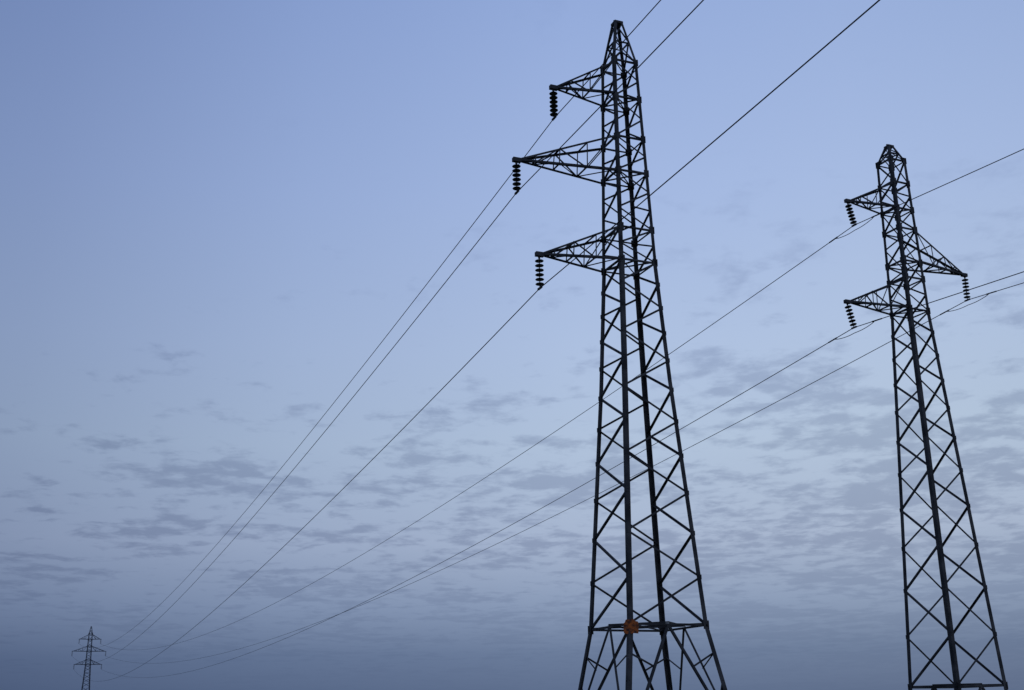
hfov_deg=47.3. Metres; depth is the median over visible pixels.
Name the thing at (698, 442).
overhead wire
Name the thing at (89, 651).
electricity pylon
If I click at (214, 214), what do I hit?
sky
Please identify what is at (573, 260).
overhead wire
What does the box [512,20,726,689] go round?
electricity pylon
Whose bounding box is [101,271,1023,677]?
overhead wire
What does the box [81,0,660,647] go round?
overhead wire
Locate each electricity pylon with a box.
[71,626,105,689]
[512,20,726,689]
[843,144,1007,689]
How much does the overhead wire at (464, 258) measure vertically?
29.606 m
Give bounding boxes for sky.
[0,0,1023,689]
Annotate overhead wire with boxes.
[74,0,703,662]
[75,0,879,680]
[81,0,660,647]
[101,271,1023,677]
[106,282,1023,662]
[107,149,1023,649]
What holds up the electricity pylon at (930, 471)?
on the ground
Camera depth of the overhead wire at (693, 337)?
66.75 m

